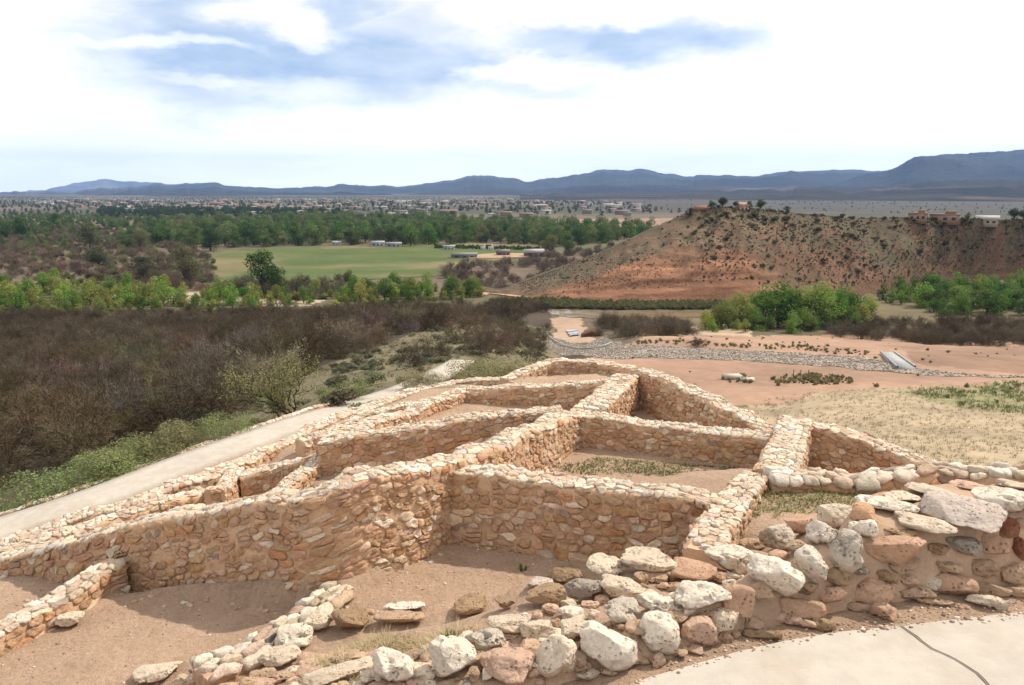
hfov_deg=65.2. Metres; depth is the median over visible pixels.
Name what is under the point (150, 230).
river tree
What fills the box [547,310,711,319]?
pond water
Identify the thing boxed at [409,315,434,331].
thorn bush
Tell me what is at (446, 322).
thorn bush
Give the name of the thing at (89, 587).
stone wall
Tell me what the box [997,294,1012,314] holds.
streamside tree
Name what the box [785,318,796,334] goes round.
streamside bush
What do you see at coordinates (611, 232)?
river tree
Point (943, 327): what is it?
creek bush
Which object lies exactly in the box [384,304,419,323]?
thorn bush
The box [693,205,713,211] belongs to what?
brick house
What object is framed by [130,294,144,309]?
willow sapling
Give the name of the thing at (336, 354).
thorn bush
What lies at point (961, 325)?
creek bush
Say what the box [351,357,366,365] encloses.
sage shrub
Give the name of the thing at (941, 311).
streamside tree
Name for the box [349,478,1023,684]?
rubble wall
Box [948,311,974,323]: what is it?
creek bush
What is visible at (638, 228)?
river tree
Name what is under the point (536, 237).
river tree
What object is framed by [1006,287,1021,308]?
streamside tree
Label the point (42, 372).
thorn bush
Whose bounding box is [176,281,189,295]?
willow sapling
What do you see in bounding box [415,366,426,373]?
sage shrub
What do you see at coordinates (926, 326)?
creek bush
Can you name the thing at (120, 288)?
willow sapling
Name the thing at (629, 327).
creek bush
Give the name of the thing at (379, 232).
river tree
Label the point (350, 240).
river tree
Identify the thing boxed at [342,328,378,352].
thorn bush
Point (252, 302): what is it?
willow sapling
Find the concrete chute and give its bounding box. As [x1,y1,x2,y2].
[880,350,915,368]
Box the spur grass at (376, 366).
[256,323,550,420]
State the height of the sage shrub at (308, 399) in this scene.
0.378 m
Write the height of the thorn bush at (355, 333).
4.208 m
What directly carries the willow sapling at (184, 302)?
on the terrain at (708, 373)
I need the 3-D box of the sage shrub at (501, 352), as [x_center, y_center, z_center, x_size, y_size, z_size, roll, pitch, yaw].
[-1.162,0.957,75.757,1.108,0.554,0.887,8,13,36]
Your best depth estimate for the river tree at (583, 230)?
569.93 m
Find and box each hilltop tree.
[687,207,695,214]
[707,201,715,207]
[718,197,727,207]
[754,199,766,209]
[1007,207,1019,220]
[1017,209,1023,220]
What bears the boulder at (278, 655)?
on the ground at (154, 633)
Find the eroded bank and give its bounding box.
[581,329,599,336]
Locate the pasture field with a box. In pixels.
[196,243,543,283]
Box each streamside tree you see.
[697,309,715,329]
[706,319,718,331]
[712,299,738,329]
[724,291,755,328]
[738,319,750,331]
[744,291,768,317]
[747,284,787,328]
[759,280,804,327]
[763,316,775,331]
[774,285,806,327]
[796,284,828,322]
[802,280,846,328]
[804,316,818,331]
[829,288,856,323]
[834,283,854,303]
[842,290,871,318]
[862,293,879,315]
[876,284,889,299]
[884,287,896,302]
[891,274,905,292]
[894,290,907,303]
[896,282,912,296]
[904,287,912,302]
[909,275,920,289]
[911,281,934,308]
[915,282,937,302]
[917,271,936,286]
[924,297,941,311]
[925,273,941,288]
[929,284,945,301]
[930,281,949,299]
[931,291,951,310]
[932,278,953,298]
[933,297,953,316]
[944,297,958,315]
[948,280,958,298]
[949,274,972,295]
[949,285,966,305]
[950,271,962,293]
[950,289,974,315]
[952,286,976,311]
[960,285,974,302]
[968,288,981,309]
[970,283,980,295]
[971,273,989,294]
[978,278,992,292]
[978,288,999,314]
[981,289,1006,315]
[986,277,1001,287]
[986,280,1006,293]
[986,282,1004,293]
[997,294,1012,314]
[1003,273,1015,287]
[1004,290,1016,309]
[1005,283,1018,305]
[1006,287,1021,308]
[1012,295,1023,314]
[1014,268,1023,286]
[1014,275,1023,287]
[1015,289,1023,306]
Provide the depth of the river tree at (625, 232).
628.79 m
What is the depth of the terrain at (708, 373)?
116.65 m
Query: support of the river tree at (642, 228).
on the terrain at (708, 373)
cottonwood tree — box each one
[0,222,13,237]
[9,216,36,235]
[46,212,61,223]
[199,226,222,250]
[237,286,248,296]
[243,249,288,292]
[361,277,375,292]
[375,278,394,298]
[442,274,461,297]
[461,276,480,296]
[563,240,576,251]
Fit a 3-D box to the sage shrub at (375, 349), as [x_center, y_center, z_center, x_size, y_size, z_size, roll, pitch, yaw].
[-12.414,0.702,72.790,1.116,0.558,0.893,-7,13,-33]
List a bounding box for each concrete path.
[0,360,473,536]
[631,626,985,684]
[900,612,1023,684]
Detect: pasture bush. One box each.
[228,275,242,283]
[228,280,238,290]
[233,275,252,288]
[237,281,245,288]
[255,280,276,297]
[284,277,305,289]
[284,285,296,297]
[287,277,305,290]
[296,272,312,285]
[306,287,320,299]
[316,275,333,283]
[328,278,343,290]
[333,274,344,286]
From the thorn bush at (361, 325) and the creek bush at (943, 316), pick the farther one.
the creek bush at (943, 316)
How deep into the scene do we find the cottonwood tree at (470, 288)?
287.87 m
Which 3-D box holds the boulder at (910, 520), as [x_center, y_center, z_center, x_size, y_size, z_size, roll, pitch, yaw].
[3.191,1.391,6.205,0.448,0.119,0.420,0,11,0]
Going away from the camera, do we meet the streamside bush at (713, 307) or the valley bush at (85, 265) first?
the streamside bush at (713, 307)
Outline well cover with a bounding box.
[722,373,755,381]
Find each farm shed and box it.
[332,241,341,245]
[371,241,384,245]
[386,242,401,246]
[443,245,454,249]
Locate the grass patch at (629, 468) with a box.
[555,457,741,476]
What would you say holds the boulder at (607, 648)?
on the rubble wall at (931, 568)
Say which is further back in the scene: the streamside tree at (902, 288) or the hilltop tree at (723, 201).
the hilltop tree at (723, 201)
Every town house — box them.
[209,202,223,204]
[373,206,387,208]
[393,210,408,213]
[395,201,407,203]
[419,200,431,202]
[438,209,457,214]
[500,211,511,215]
[519,213,533,216]
[533,204,548,207]
[541,210,551,214]
[582,209,592,213]
[605,204,621,206]
[606,208,616,211]
[615,210,629,214]
[623,212,631,215]
[630,208,641,211]
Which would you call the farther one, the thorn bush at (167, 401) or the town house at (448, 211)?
the town house at (448, 211)
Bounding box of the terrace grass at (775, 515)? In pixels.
[763,486,784,517]
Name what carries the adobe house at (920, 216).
on the red hill
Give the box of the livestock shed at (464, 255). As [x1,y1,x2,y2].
[450,252,477,257]
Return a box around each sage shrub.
[244,417,266,426]
[254,397,269,408]
[296,398,311,405]
[318,388,356,406]
[323,378,349,389]
[328,362,339,367]
[328,374,347,381]
[333,365,348,372]
[340,361,352,365]
[345,364,361,369]
[345,387,372,400]
[348,353,359,358]
[348,377,366,385]
[348,400,373,407]
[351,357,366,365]
[358,362,376,370]
[359,350,369,354]
[363,370,387,384]
[364,353,372,358]
[366,358,385,365]
[370,347,381,352]
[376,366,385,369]
[388,356,402,362]
[407,345,419,351]
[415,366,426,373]
[423,357,439,363]
[433,356,448,363]
[434,325,443,331]
[455,345,465,350]
[468,350,477,355]
[474,350,488,355]
[495,350,504,355]
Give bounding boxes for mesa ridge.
[834,149,1023,185]
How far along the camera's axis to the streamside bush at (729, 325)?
206.60 m
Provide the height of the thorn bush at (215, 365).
6.731 m
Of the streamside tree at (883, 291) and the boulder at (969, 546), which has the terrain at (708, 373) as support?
the streamside tree at (883, 291)
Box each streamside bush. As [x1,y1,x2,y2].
[709,304,720,328]
[725,316,733,328]
[731,313,746,327]
[732,318,741,330]
[746,306,764,331]
[752,307,766,328]
[785,310,802,333]
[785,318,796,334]
[798,307,812,330]
[813,306,829,328]
[813,315,820,329]
[831,312,838,325]
[843,305,858,323]
[849,312,861,322]
[856,302,873,321]
[868,301,878,319]
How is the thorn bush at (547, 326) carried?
on the terrain at (708, 373)
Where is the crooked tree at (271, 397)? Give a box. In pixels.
[216,338,324,419]
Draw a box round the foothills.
[520,179,1023,201]
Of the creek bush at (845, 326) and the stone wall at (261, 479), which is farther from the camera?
the creek bush at (845, 326)
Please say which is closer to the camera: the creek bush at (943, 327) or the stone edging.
the stone edging
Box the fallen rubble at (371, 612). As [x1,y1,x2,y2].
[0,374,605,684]
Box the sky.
[0,0,1023,191]
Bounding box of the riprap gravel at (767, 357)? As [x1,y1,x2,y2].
[546,336,1020,377]
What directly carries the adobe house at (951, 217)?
on the red hill
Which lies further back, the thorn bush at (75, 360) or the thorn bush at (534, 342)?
the thorn bush at (534, 342)
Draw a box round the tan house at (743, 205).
[734,202,749,209]
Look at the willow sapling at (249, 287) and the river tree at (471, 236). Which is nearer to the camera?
the willow sapling at (249, 287)
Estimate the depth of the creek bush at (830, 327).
204.07 m
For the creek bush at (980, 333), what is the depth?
188.32 m
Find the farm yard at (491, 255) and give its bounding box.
[471,253,527,257]
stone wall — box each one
[0,376,502,545]
[0,486,205,550]
[0,521,123,581]
[0,558,130,656]
[91,453,466,597]
[189,581,354,684]
[204,466,244,504]
[239,453,314,497]
[272,453,321,489]
[295,400,417,456]
[315,387,466,455]
[317,404,562,475]
[447,410,582,472]
[449,464,722,566]
[459,378,608,408]
[499,357,638,384]
[570,408,772,468]
[573,373,639,416]
[630,367,774,431]
[682,470,768,571]
[752,415,813,472]
[762,460,1023,494]
[810,422,937,472]
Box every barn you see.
[495,249,510,254]
[523,249,544,256]
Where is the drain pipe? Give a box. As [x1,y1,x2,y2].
[549,336,612,348]
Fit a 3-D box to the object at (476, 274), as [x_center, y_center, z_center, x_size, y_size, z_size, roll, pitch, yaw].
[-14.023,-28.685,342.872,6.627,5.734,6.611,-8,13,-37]
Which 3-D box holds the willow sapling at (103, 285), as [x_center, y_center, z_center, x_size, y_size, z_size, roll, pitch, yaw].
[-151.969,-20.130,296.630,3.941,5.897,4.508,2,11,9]
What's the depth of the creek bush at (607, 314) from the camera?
210.68 m
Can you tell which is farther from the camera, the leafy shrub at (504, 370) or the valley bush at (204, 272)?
the valley bush at (204, 272)
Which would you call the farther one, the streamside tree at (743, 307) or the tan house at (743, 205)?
the tan house at (743, 205)
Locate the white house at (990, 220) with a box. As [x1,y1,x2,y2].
[975,215,999,226]
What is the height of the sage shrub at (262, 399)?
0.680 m
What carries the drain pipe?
on the riprap gravel at (767, 357)
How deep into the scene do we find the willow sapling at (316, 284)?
292.93 m
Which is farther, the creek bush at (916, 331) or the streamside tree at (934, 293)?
the streamside tree at (934, 293)
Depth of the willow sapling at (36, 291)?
274.23 m
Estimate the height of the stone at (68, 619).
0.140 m
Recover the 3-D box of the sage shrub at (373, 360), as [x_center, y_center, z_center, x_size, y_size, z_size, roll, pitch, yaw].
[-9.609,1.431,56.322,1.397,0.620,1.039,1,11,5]
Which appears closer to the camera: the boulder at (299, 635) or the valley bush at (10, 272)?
the boulder at (299, 635)
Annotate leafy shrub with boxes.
[0,455,138,511]
[0,498,28,511]
[65,434,161,485]
[105,431,201,475]
[153,418,208,450]
[186,409,257,444]
[313,380,374,400]
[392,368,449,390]
[443,353,511,381]
[452,354,541,379]
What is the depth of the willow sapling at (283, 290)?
285.83 m
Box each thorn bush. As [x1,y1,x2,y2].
[0,356,56,395]
[0,367,37,405]
[0,380,63,436]
[0,408,32,441]
[0,412,27,447]
[1,352,18,364]
[1,366,33,390]
[2,364,43,382]
[2,379,57,411]
[3,375,61,410]
[4,385,113,444]
[9,348,76,376]
[10,391,52,416]
[14,360,66,388]
[18,377,125,415]
[19,343,77,368]
[26,364,81,390]
[38,354,76,369]
[41,399,81,430]
[46,360,90,389]
[50,355,110,382]
[58,357,131,396]
[64,348,103,368]
[64,368,127,419]
[65,367,172,434]
[74,366,175,421]
[80,350,139,377]
[86,367,168,396]
[98,338,133,354]
[100,359,168,403]
[106,359,162,388]
[111,345,159,368]
[123,338,139,354]
[124,357,156,373]
[132,362,191,396]
[133,354,193,388]
[144,356,242,412]
[147,363,188,383]
[152,389,183,418]
[155,335,179,346]
[157,346,209,373]
[158,340,194,374]
[165,329,210,350]
[166,330,230,351]
[172,346,250,388]
[174,341,264,393]
[178,328,234,369]
[178,345,231,373]
[183,330,208,346]
[183,369,259,410]
[187,342,240,362]
[202,343,264,370]
[205,332,257,358]
[207,329,244,349]
[207,337,310,398]
[207,361,262,402]
[223,332,266,355]
[226,323,268,362]
[226,349,269,374]
[228,328,289,365]
[232,326,256,341]
[234,356,274,378]
[250,319,325,368]
[256,315,335,374]
[259,327,332,367]
[259,330,300,355]
[259,348,330,379]
[286,315,355,358]
[289,316,336,331]
[297,321,338,346]
[313,311,380,352]
[317,307,351,322]
[317,334,362,360]
[318,314,335,326]
[327,318,371,329]
[328,318,361,348]
[333,310,364,324]
[335,316,380,341]
[337,306,372,323]
[339,324,370,344]
[342,302,399,333]
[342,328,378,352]
[349,302,396,336]
[355,325,389,346]
[357,314,395,342]
[370,310,409,331]
[377,319,402,335]
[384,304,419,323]
[384,309,422,330]
[390,341,436,368]
[392,304,424,317]
[395,318,424,334]
[408,301,459,329]
[408,329,466,359]
[409,293,455,330]
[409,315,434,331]
[427,303,465,322]
[429,303,461,324]
[436,318,480,343]
[437,299,476,321]
[451,301,490,319]
[452,311,483,329]
[455,303,478,319]
[457,321,511,352]
[463,322,499,342]
[465,322,514,352]
[473,310,500,328]
[480,330,518,357]
[503,331,525,350]
[519,339,548,361]
[521,348,540,362]
[523,339,535,348]
[529,324,546,335]
[531,339,548,351]
[537,332,550,339]
[538,322,553,329]
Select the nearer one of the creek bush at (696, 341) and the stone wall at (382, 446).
the stone wall at (382, 446)
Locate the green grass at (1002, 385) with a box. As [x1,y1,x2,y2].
[909,378,1023,413]
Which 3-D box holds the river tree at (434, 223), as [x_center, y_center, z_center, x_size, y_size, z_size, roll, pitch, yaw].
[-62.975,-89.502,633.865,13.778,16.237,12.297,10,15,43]
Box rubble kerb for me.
[171,571,743,684]
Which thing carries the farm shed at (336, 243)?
on the terrain at (708, 373)
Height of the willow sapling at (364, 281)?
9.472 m
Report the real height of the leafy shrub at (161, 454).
1.128 m
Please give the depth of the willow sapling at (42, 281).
299.76 m
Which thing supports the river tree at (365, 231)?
on the terrain at (708, 373)
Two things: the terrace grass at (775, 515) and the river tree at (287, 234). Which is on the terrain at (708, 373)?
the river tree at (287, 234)
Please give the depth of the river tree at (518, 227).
601.72 m
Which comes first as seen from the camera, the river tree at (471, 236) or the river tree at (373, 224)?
the river tree at (471, 236)
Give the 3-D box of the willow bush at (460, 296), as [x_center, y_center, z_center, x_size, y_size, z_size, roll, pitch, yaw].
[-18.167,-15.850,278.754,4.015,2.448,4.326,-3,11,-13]
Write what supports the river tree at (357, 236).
on the terrain at (708, 373)
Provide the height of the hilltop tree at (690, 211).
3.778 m
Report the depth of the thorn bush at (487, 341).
71.47 m
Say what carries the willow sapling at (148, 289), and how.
on the terrain at (708, 373)
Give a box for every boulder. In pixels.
[131,661,182,682]
[257,644,301,666]
[276,623,312,647]
[300,656,372,684]
[331,607,368,627]
[372,646,414,681]
[373,610,424,622]
[382,601,424,610]
[429,635,476,676]
[452,592,486,614]
[465,627,505,651]
[479,647,535,684]
[487,613,527,633]
[519,619,554,638]
[525,582,566,603]
[535,634,576,677]
[560,614,585,638]
[563,578,602,599]
[579,620,637,671]
[586,553,621,574]
[600,573,646,597]
[603,596,640,622]
[620,546,676,571]
[636,592,674,611]
[639,610,680,654]
[670,557,716,580]
[674,580,731,609]
[681,616,717,644]
[704,544,753,575]
[710,607,738,632]
[722,584,754,617]
[747,553,805,595]
[758,523,795,550]
[784,515,812,533]
[793,544,828,583]
[817,503,851,528]
[825,528,863,574]
[854,494,919,512]
[863,534,926,565]
[894,511,957,533]
[904,482,954,493]
[918,491,1007,533]
[945,536,982,556]
[971,486,1023,511]
[981,532,1010,553]
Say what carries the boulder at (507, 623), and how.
on the ground at (154, 633)
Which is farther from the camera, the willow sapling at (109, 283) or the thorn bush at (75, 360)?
the willow sapling at (109, 283)
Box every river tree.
[144,221,156,239]
[157,223,171,239]
[167,218,177,227]
[172,226,184,240]
[183,216,192,225]
[190,219,201,226]
[196,220,210,229]
[222,222,236,243]
[238,220,250,229]
[247,228,261,244]
[269,225,280,243]
[276,219,286,232]
[277,227,289,242]
[277,230,288,244]
[284,220,302,233]
[285,226,299,243]
[285,226,303,245]
[301,220,311,235]
[301,224,313,243]
[303,223,324,245]
[306,223,326,243]
[319,226,332,242]
[328,219,338,238]
[329,221,348,240]
[335,231,344,242]
[342,219,353,237]
[344,230,355,244]
[352,226,364,244]
[354,220,372,238]
[356,221,373,242]
[368,225,385,240]
[369,219,375,227]
[381,222,400,241]
[391,223,412,244]
[397,223,421,245]
[418,224,433,243]
[420,223,439,244]
[429,219,439,226]
[430,226,442,239]
[435,225,443,240]
[440,221,454,234]
[442,225,458,243]
[443,220,454,237]
[450,225,462,242]
[457,219,470,239]
[458,229,469,242]
[466,219,479,235]
[466,229,475,240]
[472,221,490,241]
[481,231,490,242]
[488,223,503,241]
[490,221,506,240]
[496,233,504,242]
[500,221,509,237]
[504,231,513,243]
[505,225,519,242]
[511,221,522,240]
[516,227,530,243]
[525,221,535,236]
[529,228,538,243]
[533,228,545,243]
[537,231,549,244]
[540,219,552,233]
[545,227,565,246]
[546,225,564,242]
[561,230,572,244]
[562,224,572,232]
[570,222,585,241]
[572,227,585,244]
[574,223,592,243]
[584,223,598,242]
[595,221,611,243]
[597,219,611,238]
[603,224,613,241]
[609,223,621,238]
[614,231,620,240]
[618,224,629,238]
[621,221,630,235]
[623,218,637,236]
[629,229,636,237]
[632,220,645,236]
[636,223,648,231]
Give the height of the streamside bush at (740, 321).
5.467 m
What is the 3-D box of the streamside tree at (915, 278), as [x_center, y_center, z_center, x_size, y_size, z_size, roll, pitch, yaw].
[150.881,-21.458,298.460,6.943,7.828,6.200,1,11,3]
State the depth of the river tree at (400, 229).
563.36 m
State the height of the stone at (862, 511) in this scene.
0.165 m
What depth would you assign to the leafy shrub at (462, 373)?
33.62 m
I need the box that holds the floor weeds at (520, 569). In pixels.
[438,563,528,636]
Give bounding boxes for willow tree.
[74,222,102,246]
[81,246,108,266]
[125,252,159,284]
[130,227,150,246]
[170,244,203,285]
[342,269,354,288]
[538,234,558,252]
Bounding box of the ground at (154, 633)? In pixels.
[0,373,1023,684]
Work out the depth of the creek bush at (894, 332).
197.48 m
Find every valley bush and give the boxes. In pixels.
[4,269,18,277]
[5,262,21,271]
[11,268,25,275]
[23,271,34,277]
[26,262,39,270]
[28,266,38,272]
[33,264,46,272]
[42,262,64,270]
[50,263,66,271]
[65,264,77,271]
[67,259,84,268]
[67,273,75,278]
[74,267,84,275]
[76,278,85,284]
[79,270,97,278]
[82,261,93,268]
[94,264,104,270]
[94,273,107,281]
[95,265,108,274]
[105,264,117,269]
[110,270,119,274]
[113,271,122,278]
[139,274,153,283]
[150,264,159,270]
[152,265,170,271]
[159,271,174,279]
[197,256,211,262]
[200,277,208,282]
[201,263,212,270]
[202,269,215,278]
[204,272,217,281]
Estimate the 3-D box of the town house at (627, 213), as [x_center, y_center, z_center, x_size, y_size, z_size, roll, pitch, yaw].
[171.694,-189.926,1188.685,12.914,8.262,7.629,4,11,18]
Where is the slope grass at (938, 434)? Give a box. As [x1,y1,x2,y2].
[741,380,1023,466]
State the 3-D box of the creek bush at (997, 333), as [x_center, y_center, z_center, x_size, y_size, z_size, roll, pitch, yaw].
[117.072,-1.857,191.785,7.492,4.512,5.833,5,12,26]
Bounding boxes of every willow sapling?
[0,280,13,291]
[0,289,12,310]
[2,282,22,302]
[7,289,30,309]
[18,280,35,300]
[21,275,31,285]
[24,288,38,306]
[31,286,41,299]
[35,271,49,292]
[37,285,42,296]
[41,298,50,311]
[42,275,56,295]
[49,267,60,284]
[50,288,64,307]
[52,277,67,293]
[54,283,70,302]
[57,278,71,290]
[59,296,71,310]
[65,289,84,310]
[68,283,81,297]
[70,277,76,288]
[77,280,100,305]
[82,285,101,300]
[86,277,96,286]
[93,299,106,310]
[97,280,105,294]
[98,287,114,308]
[104,275,116,292]
[110,286,118,294]
[114,282,123,293]
[119,271,132,289]
[120,283,135,307]
[125,279,144,304]
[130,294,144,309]
[136,295,147,312]
[140,281,155,303]
[144,276,166,296]
[146,292,163,309]
[148,296,163,310]
[149,287,163,300]
[154,279,173,298]
[158,274,171,296]
[164,288,182,306]
[172,286,185,299]
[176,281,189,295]
[178,296,188,306]
[187,294,201,309]
[201,288,205,298]
[203,282,213,290]
[204,290,210,301]
[207,287,221,305]
[212,277,228,300]
[220,283,239,305]
[225,293,237,307]
[239,295,245,305]
[243,293,252,304]
[244,282,254,295]
[247,296,258,307]
[249,284,264,300]
[250,290,261,305]
[264,290,275,304]
[270,284,281,302]
[279,286,286,298]
[286,294,292,304]
[298,285,307,302]
[304,295,312,304]
[312,278,321,289]
[328,289,335,298]
[332,291,343,303]
[336,285,350,301]
[346,273,358,294]
[351,293,358,301]
[354,277,373,297]
[354,282,369,304]
[365,288,373,300]
[385,281,399,301]
[387,273,400,284]
[390,272,401,288]
[390,290,398,302]
[397,283,405,297]
[402,284,416,301]
[403,277,418,298]
[415,288,423,299]
[420,270,433,285]
[421,278,433,298]
[433,283,438,291]
[441,290,447,299]
[447,291,455,299]
[456,284,465,296]
[460,279,472,296]
[466,275,479,291]
[476,286,485,296]
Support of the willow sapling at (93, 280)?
on the terrain at (708, 373)
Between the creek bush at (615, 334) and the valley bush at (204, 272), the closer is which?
the creek bush at (615, 334)
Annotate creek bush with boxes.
[588,323,609,336]
[590,312,612,326]
[591,309,618,325]
[595,312,620,328]
[602,318,619,330]
[603,311,625,327]
[606,321,635,338]
[615,316,653,339]
[615,321,639,335]
[619,317,641,327]
[626,315,651,334]
[639,324,662,336]
[643,313,684,333]
[652,315,686,336]
[652,323,672,335]
[654,320,683,335]
[672,314,695,332]
[674,319,703,334]
[677,323,700,335]
[689,336,706,347]
[821,319,836,329]
[822,315,855,330]
[824,321,853,334]
[825,324,851,337]
[833,322,854,332]
[837,319,864,332]
[844,324,874,339]
[849,322,867,334]
[851,315,880,332]
[853,319,874,332]
[864,312,884,325]
[866,328,888,340]
[868,329,883,338]
[876,323,902,335]
[886,327,906,337]
[887,320,911,329]
[891,315,908,323]
[891,325,915,339]
[894,315,914,323]
[899,327,927,342]
[903,327,931,341]
[906,318,923,326]
[906,328,941,344]
[913,319,930,327]
[913,329,950,344]
[918,322,936,329]
[920,316,943,328]
[923,325,940,334]
[929,320,961,333]
[929,327,954,339]
[933,332,961,344]
[934,314,947,322]
[935,315,952,323]
[935,318,955,326]
[942,320,964,333]
[944,331,973,345]
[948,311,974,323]
[950,319,973,331]
[954,315,973,324]
[955,317,974,326]
[957,323,981,334]
[959,314,983,325]
[963,334,988,345]
[964,326,991,341]
[966,318,985,329]
[973,313,995,323]
[974,312,995,325]
[976,324,995,334]
[978,310,997,323]
[978,325,1014,346]
[978,333,995,343]
[986,326,1008,339]
[989,324,1023,340]
[990,319,1014,331]
[992,320,1018,332]
[997,313,1010,323]
[1001,315,1022,327]
[1007,336,1022,344]
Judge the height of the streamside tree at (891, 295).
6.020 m
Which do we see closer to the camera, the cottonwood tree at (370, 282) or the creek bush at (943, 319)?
the creek bush at (943, 319)
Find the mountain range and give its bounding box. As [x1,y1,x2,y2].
[0,169,915,195]
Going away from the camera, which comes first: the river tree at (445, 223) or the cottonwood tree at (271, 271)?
the cottonwood tree at (271, 271)
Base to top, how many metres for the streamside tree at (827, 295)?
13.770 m
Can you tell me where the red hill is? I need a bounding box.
[474,208,1023,302]
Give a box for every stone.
[54,611,84,626]
[264,633,276,645]
[303,610,332,629]
[494,595,514,607]
[526,576,552,586]
[551,565,582,581]
[805,520,837,543]
[848,519,878,537]
[850,502,877,522]
[999,517,1019,537]
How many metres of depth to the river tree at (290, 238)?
570.87 m
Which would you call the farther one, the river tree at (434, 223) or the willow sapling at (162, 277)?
the river tree at (434, 223)
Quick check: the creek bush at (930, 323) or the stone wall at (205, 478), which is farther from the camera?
the creek bush at (930, 323)
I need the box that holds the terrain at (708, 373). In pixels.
[0,193,1023,511]
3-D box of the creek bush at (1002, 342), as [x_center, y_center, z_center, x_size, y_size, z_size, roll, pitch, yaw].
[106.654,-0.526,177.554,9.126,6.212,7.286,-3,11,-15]
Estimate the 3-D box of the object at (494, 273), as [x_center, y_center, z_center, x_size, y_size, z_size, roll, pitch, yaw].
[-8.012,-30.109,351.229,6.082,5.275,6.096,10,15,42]
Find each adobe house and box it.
[908,209,927,223]
[929,211,960,224]
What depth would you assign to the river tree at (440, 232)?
585.35 m
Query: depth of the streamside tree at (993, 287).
264.65 m
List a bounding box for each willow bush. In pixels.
[26,304,43,310]
[34,296,48,303]
[73,303,88,309]
[105,305,115,311]
[110,294,117,300]
[112,298,124,307]
[200,299,205,308]
[202,299,217,309]
[278,294,286,302]
[289,291,300,301]
[319,293,331,297]
[343,296,352,304]
[426,294,438,299]
[438,287,446,297]
[454,294,464,299]
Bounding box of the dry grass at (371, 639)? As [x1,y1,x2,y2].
[284,616,492,684]
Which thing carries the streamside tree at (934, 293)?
on the terrain at (708, 373)
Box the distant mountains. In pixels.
[25,179,275,191]
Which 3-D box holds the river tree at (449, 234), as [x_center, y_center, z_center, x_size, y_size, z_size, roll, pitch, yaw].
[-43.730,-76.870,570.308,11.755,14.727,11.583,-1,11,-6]
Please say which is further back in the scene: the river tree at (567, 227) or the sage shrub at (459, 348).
the river tree at (567, 227)
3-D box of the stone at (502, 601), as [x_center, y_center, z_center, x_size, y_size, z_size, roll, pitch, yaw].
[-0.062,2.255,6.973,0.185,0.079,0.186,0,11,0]
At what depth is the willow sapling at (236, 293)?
267.94 m
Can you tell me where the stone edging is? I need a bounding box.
[0,403,328,516]
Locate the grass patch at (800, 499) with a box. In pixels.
[750,488,870,521]
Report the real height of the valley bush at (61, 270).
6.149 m

